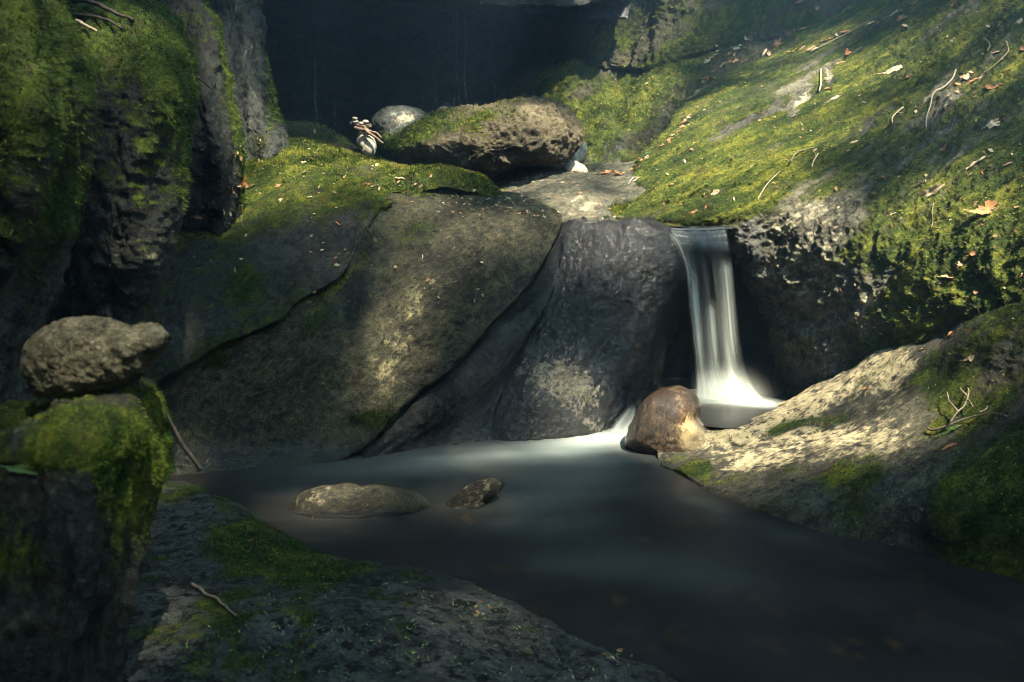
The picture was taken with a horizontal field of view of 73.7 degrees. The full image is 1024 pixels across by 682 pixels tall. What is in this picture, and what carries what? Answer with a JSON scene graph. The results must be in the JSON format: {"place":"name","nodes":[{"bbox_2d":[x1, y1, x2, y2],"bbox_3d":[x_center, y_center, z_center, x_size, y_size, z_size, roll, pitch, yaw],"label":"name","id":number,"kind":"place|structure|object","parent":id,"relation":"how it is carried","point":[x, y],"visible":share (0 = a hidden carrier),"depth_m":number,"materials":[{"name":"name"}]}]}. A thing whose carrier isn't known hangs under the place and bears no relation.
{"place":"outdoors","nodes":[
{"label":"outdoors","id":0,"kind":"place"},
{"bbox_2d":[262,0,630,165],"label":"cave overhang","id":1,"kind":"object","parent":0,"point":[337,65],"visible":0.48,"depth_m":10.29,"materials":[{"name":"grey stone"}]},
{"bbox_2d":[168,427,1023,681],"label":"water","id":2,"kind":"structure","parent":0,"point":[608,540],"depth_m":2.42,"materials":[{"name":"grey liquid"}]},
{"bbox_2d":[288,483,429,518],"bbox_3d":[-0.672,0.749,2.966,0.641,0.312,0.313,0,9,0],"label":"stone","id":3,"kind":"object","parent":2,"relation":"in","point":[330,502],"visible":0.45,"depth_m":2.83,"materials":[{"name":"grey stone"}]},
{"bbox_2d":[360,264,555,458],"bbox_3d":[-0.176,-0.027,4.022,1.976,1.408,0.593,-7,12,-35],"label":"rock wedge","id":4,"kind":"object","parent":2,"relation":"in","point":[458,404],"visible":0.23,"depth_m":3.82,"materials":[{"name":"grey stone"}]},
{"bbox_2d":[446,478,504,508],"bbox_3d":[-0.167,0.716,2.985,0.273,0.245,0.158,0,9,0],"label":"stone","id":5,"kind":"object","parent":2,"relation":"in","point":[477,494],"visible":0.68,"depth_m":2.92,"materials":[{"name":"grey stone"}]},
{"bbox_2d":[487,216,694,440],"bbox_3d":[0.505,-0.054,4.285,1.483,1.440,1.128,0,9,0],"label":"waterfall rock","id":6,"kind":"object","parent":2,"relation":"in","point":[590,357],"visible":0.87,"depth_m":4.02,"materials":[{"name":"grey stone"}]},
{"bbox_2d":[492,161,739,229],"bbox_3d":[0.450,-1.108,5.188,1.978,0.690,2.208,0,9,0],"label":"stream ledge","id":7,"kind":"object","parent":6,"relation":"on","point":[618,191],"visible":0.41,"depth_m":4.70,"materials":[{"name":"grey stone"}]},
{"bbox_2d":[561,160,587,172],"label":"stone","id":8,"kind":"object","parent":7,"relation":"on","point":[575,166],"visible":0.62,"depth_m":5.07,"materials":[{"name":"grey stone"}]},
{"bbox_2d":[570,141,587,163],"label":"stone","id":9,"kind":"object","parent":7,"relation":"on","point":[580,155],"visible":0.41,"depth_m":5.49,"materials":[{"name":"grey stone"}]},
{"bbox_2d":[670,227,755,399],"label":"waterfall","id":10,"kind":"structure","parent":6,"relation":"on","point":[713,387],"depth_m":4.12,"materials":[{"name":"liquid"}]},
{"bbox_2d":[165,109,1023,678],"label":"fallen needles","id":11,"kind":"object","parent":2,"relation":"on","point":[575,639],"visible":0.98,"depth_m":2.01,"materials":[{"name":"brown plant"}]},
{"bbox_2d":[611,408,636,433],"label":"cascade","id":12,"kind":"object","parent":2,"relation":"on","point":[622,425],"visible":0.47,"depth_m":4.03,"materials":[{"name":"liquid"}]},
{"bbox_2d":[625,385,713,455],"bbox_3d":[0.882,0.490,3.754,0.544,0.509,0.422,0,9,0],"label":"stone","id":13,"kind":"object","parent":2,"relation":"in","point":[667,419],"visible":0.74,"depth_m":3.57,"materials":[{"name":"brown stone"}]},
{"bbox_2d":[636,389,788,428],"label":"water","id":14,"kind":"structure","parent":0,"point":[725,412],"depth_m":3.99,"materials":[{"name":"white liquid"}]},
{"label":"ground","id":15,"kind":"structure","parent":0,"visible":0},
{"bbox_2d":[0,0,102,403],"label":"mossy buttress","id":16,"kind":"structure","parent":15,"relation":"on","point":[49,73],"depth_m":1.60,"materials":[{"name":"green plant"}]},
{"bbox_2d":[0,375,176,681],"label":"mossy pillar","id":17,"kind":"structure","parent":15,"relation":"on","point":[77,512],"depth_m":1.14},
{"bbox_2d":[0,464,37,474],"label":"green leaf","id":18,"kind":"object","parent":17,"relation":"attached to","point":[20,468],"visible":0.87,"depth_m":1.13,"materials":[{"name":"green plant"}]},
{"bbox_2d":[20,315,169,397],"bbox_3d":[-0.822,0.032,1.344,0.323,0.166,0.192,0,9,0],"label":"boulder","id":19,"kind":"object","parent":17,"relation":"on","point":[70,357],"visible":0.96,"depth_m":1.27,"materials":[{"name":"stone"}]},
{"bbox_2d":[140,383,201,471],"bbox_3d":[-0.765,0.199,1.542,0.020,0.250,0.156,3,10,19],"label":"twig","id":20,"kind":"object","parent":17,"relation":"on","point":[187,451],"visible":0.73,"depth_m":1.57,"materials":[{"name":"wood"}]},
{"bbox_2d":[44,0,202,402],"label":"mossy buttress","id":21,"kind":"structure","parent":15,"relation":"on","point":[149,85],"depth_m":2.44,"materials":[{"name":"grey stone"}]},
{"bbox_2d":[75,19,96,31],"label":"twig","id":22,"kind":"object","parent":21,"relation":"on","point":[82,23],"visible":0.96,"depth_m":2.43,"materials":[{"name":"beige wood"}]},
{"bbox_2d":[73,13,123,29],"bbox_3d":[-1.493,-1.156,2.467,0.308,0.102,0.022,6,11,31],"label":"twig","id":23,"kind":"object","parent":21,"relation":"on","point":[94,17],"visible":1,"depth_m":2.47,"materials":[{"name":"brown wood"}]},
{"bbox_2d":[70,0,133,20],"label":"twig","id":24,"kind":"object","parent":21,"relation":"on","point":[102,6],"visible":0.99,"depth_m":2.48,"materials":[{"name":"brown wood"}]},
{"bbox_2d":[196,76,213,90],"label":"twig","id":25,"kind":"object","parent":21,"relation":"on","point":[200,79],"visible":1,"depth_m":2.63,"materials":[{"name":"wood"}]},
{"bbox_2d":[157,187,561,474],"bbox_3d":[-0.705,-0.150,4.098,3.024,1.628,1.222,-8,12,-39],"label":"rock slab","id":26,"kind":"object","parent":15,"relation":"on","point":[330,373],"visible":0.76,"depth_m":3.65,"materials":[{"name":"grey stone"}]},
{"bbox_2d":[157,161,393,383],"bbox_3d":[-1.385,-0.452,4.077,1.730,1.300,1.232,-5,11,-29],"label":"rock slab","id":27,"kind":"object","parent":26,"relation":"on","point":[211,300],"visible":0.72,"depth_m":3.74,"materials":[{"name":"grey stone"}]},
{"bbox_2d":[244,136,502,196],"bbox_3d":[-1.220,-1.225,4.954,2.321,0.752,1.853,-2,10,-13],"label":"mossy ledge","id":28,"kind":"object","parent":26,"relation":"on","point":[329,157],"visible":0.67,"depth_m":4.42,"materials":[{"name":"green plant"}]},
{"bbox_2d":[157,0,249,235],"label":"rock fin","id":29,"kind":"object","parent":28,"relation":"on","point":[218,127],"visible":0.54,"depth_m":3.62,"materials":[{"name":"grey stone"}]},
{"bbox_2d":[190,214,200,218],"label":"dead leaf","id":30,"kind":"object","parent":29,"relation":"on","point":[196,216],"visible":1,"depth_m":3.73,"materials":[{"name":"brown plant"}]},
{"bbox_2d":[240,175,247,188],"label":"dead leaf","id":31,"kind":"object","parent":29,"relation":"on","point":[243,183],"visible":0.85,"depth_m":3.88,"materials":[{"name":"brown plant"}]},
{"bbox_2d":[209,0,290,159],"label":"lichen buttress","id":32,"kind":"structure","parent":28,"relation":"on","point":[245,27],"depth_m":4.69,"materials":[{"name":"grey stone"}]},
{"bbox_2d":[285,119,356,152],"bbox_3d":[-1.719,-1.712,5.944,0.790,0.459,0.840,0,9,0],"label":"boulder","id":33,"kind":"object","parent":28,"relation":"on","point":[300,129],"visible":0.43,"depth_m":5.65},
{"bbox_2d":[356,132,376,156],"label":"stone","id":34,"kind":"object","parent":28,"relation":"on","point":[366,144],"visible":0.78,"depth_m":5.68,"materials":[{"name":"grey stone"}]},
{"bbox_2d":[350,121,381,137],"bbox_3d":[-1.214,-1.751,5.660,0.274,0.144,0.045,2,10,10],"label":"driftwood","id":35,"kind":"object","parent":34,"relation":"on","point":[361,126],"visible":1,"depth_m":5.65,"materials":[{"name":"brown wood"}]},
{"bbox_2d":[353,126,383,143],"bbox_3d":[-1.184,-1.698,5.629,0.255,0.152,0.044,2,10,11],"label":"driftwood","id":36,"kind":"object","parent":35,"relation":"on","point":[356,128],"visible":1,"depth_m":5.62,"materials":[{"name":"brown wood"}]},
{"bbox_2d":[371,104,428,160],"bbox_3d":[-0.958,-1.851,6.069,0.640,0.548,0.694,0,9,0],"label":"boulder","id":37,"kind":"object","parent":28,"relation":"on","point":[389,123],"visible":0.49,"depth_m":5.84,"materials":[{"name":"grey stone"}]},
{"bbox_2d":[394,95,584,178],"bbox_3d":[-0.175,-1.546,5.177,1.441,0.661,1.176,0,9,0],"label":"boulder","id":38,"kind":"object","parent":28,"relation":"on","point":[496,138],"visible":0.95,"depth_m":4.74,"materials":[{"name":"grey stone"}]},
{"bbox_2d":[437,104,452,110],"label":"stone","id":39,"kind":"object","parent":38,"relation":"on","point":[444,106],"visible":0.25,"depth_m":7.04,"materials":[{"name":"grey stone"}]},
{"bbox_2d":[121,479,682,681],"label":"foreground slab","id":40,"kind":"structure","parent":15,"relation":"on","point":[151,654],"depth_m":1.81,"materials":[{"name":"grey stone"}]},
{"bbox_2d":[190,582,236,615],"bbox_3d":[-0.819,0.707,1.874,0.281,0.026,0.014,9,13,42],"label":"twig","id":41,"kind":"object","parent":40,"relation":"on","point":[194,585],"visible":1,"depth_m":1.88,"materials":[{"name":"wood"}]},
{"bbox_2d":[193,9,1022,333],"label":"leaf litter","id":42,"kind":"object","parent":15,"relation":"on","point":[715,155],"visible":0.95,"depth_m":4.15,"materials":[{"name":"brown plant"}]},
{"bbox_2d":[495,0,855,162],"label":"rock wall","id":43,"kind":"structure","parent":15,"relation":"on","point":[554,58],"depth_m":6.77,"materials":[{"name":"green plant"}]},
{"bbox_2d":[661,243,774,394],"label":"hollow wall","id":44,"kind":"structure","parent":15,"relation":"on","point":[752,362],"depth_m":4.77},
{"bbox_2d":[617,0,1023,398],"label":"mossy slope","id":45,"kind":"structure","parent":15,"relation":"on","point":[782,279],"depth_m":4.19,"materials":[{"name":"green plant"}]},
{"bbox_2d":[706,189,719,194],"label":"dead leaf","id":46,"kind":"object","parent":45,"relation":"on","point":[714,192],"visible":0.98,"depth_m":4.36,"materials":[{"name":"beige plant"}]},
{"bbox_2d":[773,38,782,48],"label":"dead leaf","id":47,"kind":"object","parent":45,"relation":"on","point":[777,43],"visible":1,"depth_m":6.74,"materials":[{"name":"brown plant"}]},
{"bbox_2d":[785,29,793,36],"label":"dead leaf","id":48,"kind":"object","parent":45,"relation":"on","point":[788,33],"visible":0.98,"depth_m":6.91,"materials":[{"name":"plant"}]},
{"bbox_2d":[790,145,828,161],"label":"twig","id":49,"kind":"object","parent":45,"relation":"on","point":[802,150],"visible":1,"depth_m":4.49,"materials":[{"name":"beige wood"}]},
{"bbox_2d":[819,68,821,91],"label":"twig","id":50,"kind":"object","parent":45,"relation":"on","point":[820,79],"visible":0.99,"depth_m":5.59,"materials":[{"name":"beige wood"}]},
{"bbox_2d":[809,21,866,51],"bbox_3d":[2.979,-2.778,6.237,0.576,0.303,0.029,-2,10,-13],"label":"twig","id":51,"kind":"object","parent":45,"relation":"on","point":[836,38],"visible":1,"depth_m":6.23,"materials":[{"name":"beige wood"}]},
{"bbox_2d":[878,65,901,73],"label":"dead leaf","id":52,"kind":"object","parent":45,"relation":"on","point":[892,69],"visible":1,"depth_m":5.12,"materials":[{"name":"beige plant"}]},
{"bbox_2d":[891,107,908,123],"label":"twig","id":53,"kind":"object","parent":45,"relation":"on","point":[901,108],"visible":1,"depth_m":4.50,"materials":[{"name":"brown wood"}]},
{"bbox_2d":[892,14,908,22],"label":"dead leaf","id":54,"kind":"object","parent":45,"relation":"on","point":[900,17],"visible":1,"depth_m":5.99,"materials":[{"name":"plant"}]},
{"bbox_2d":[904,183,944,204],"bbox_3d":[2.231,-0.791,3.692,0.214,0.039,0.025,-34,-10,33],"label":"dead leaf","id":55,"kind":"object","parent":45,"relation":"on","point":[931,190],"visible":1,"depth_m":3.68,"materials":[{"name":"beige plant"}]},
{"bbox_2d":[925,69,956,127],"bbox_3d":[2.719,-1.550,4.359,0.459,0.411,0.054,-8,12,-40],"label":"twig","id":56,"kind":"object","parent":45,"relation":"on","point":[954,73],"visible":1,"depth_m":4.37,"materials":[{"name":"beige wood"}]},
{"bbox_2d":[962,73,969,78],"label":"dead leaf","id":57,"kind":"object","parent":45,"relation":"on","point":[966,76],"visible":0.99,"depth_m":4.36,"materials":[{"name":"beige plant"}]},
{"bbox_2d":[966,154,992,169],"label":"dead leaf","id":58,"kind":"object","parent":45,"relation":"on","point":[975,162],"visible":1,"depth_m":3.68,"materials":[{"name":"beige plant"}]},
{"bbox_2d":[963,200,996,214],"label":"dead leaf","id":59,"kind":"object","parent":45,"relation":"on","point":[988,207],"visible":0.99,"depth_m":3.38,"materials":[{"name":"orange plant"}]},
{"bbox_2d":[973,220,986,225],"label":"dead leaf","id":60,"kind":"object","parent":45,"relation":"on","point":[981,222],"visible":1,"depth_m":3.34,"materials":[{"name":"brown plant"}]},
{"bbox_2d":[979,83,994,88],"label":"dead leaf","id":61,"kind":"object","parent":45,"relation":"on","point":[987,85],"visible":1,"depth_m":4.13,"materials":[{"name":"brown plant"}]},
{"bbox_2d":[981,120,999,128],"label":"dead leaf","id":62,"kind":"object","parent":45,"relation":"on","point":[991,124],"visible":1,"depth_m":3.89,"materials":[{"name":"beige plant"}]},
{"bbox_2d":[982,41,1008,72],"bbox_3d":[3.041,-1.780,4.269,0.181,0.205,0.052,-3,10,-19],"label":"twig","id":63,"kind":"object","parent":45,"relation":"on","point":[1001,58],"visible":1,"depth_m":4.27,"materials":[{"name":"beige wood"}]},
{"bbox_2d":[657,300,1023,580],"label":"bank rock","id":64,"kind":"object","parent":15,"relation":"on","point":[782,443],"visible":0.78,"depth_m":2.88,"materials":[{"name":"grey stone"}]},
{"bbox_2d":[939,443,955,449],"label":"dead leaf","id":65,"kind":"object","parent":64,"relation":"on","point":[947,446],"visible":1,"depth_m":2.68,"materials":[{"name":"brown plant"}]},
{"bbox_2d":[936,424,960,435],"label":"green leaf","id":66,"kind":"object","parent":64,"relation":"on","point":[956,426],"visible":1,"depth_m":2.79,"materials":[{"name":"green plant"}]},
{"bbox_2d":[959,354,973,360],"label":"dead leaf","id":67,"kind":"object","parent":64,"relation":"on","point":[970,358],"visible":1,"depth_m":3.02,"materials":[{"name":"beige plant"}]},
{"bbox_2d":[927,387,1006,430],"bbox_3d":[1.901,0.280,2.921,0.239,0.158,0.589,4,10,24],"label":"twig","id":68,"kind":"object","parent":64,"relation":"on","point":[952,418],"visible":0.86,"depth_m":2.80,"materials":[{"name":"brown wood"}]}
]}

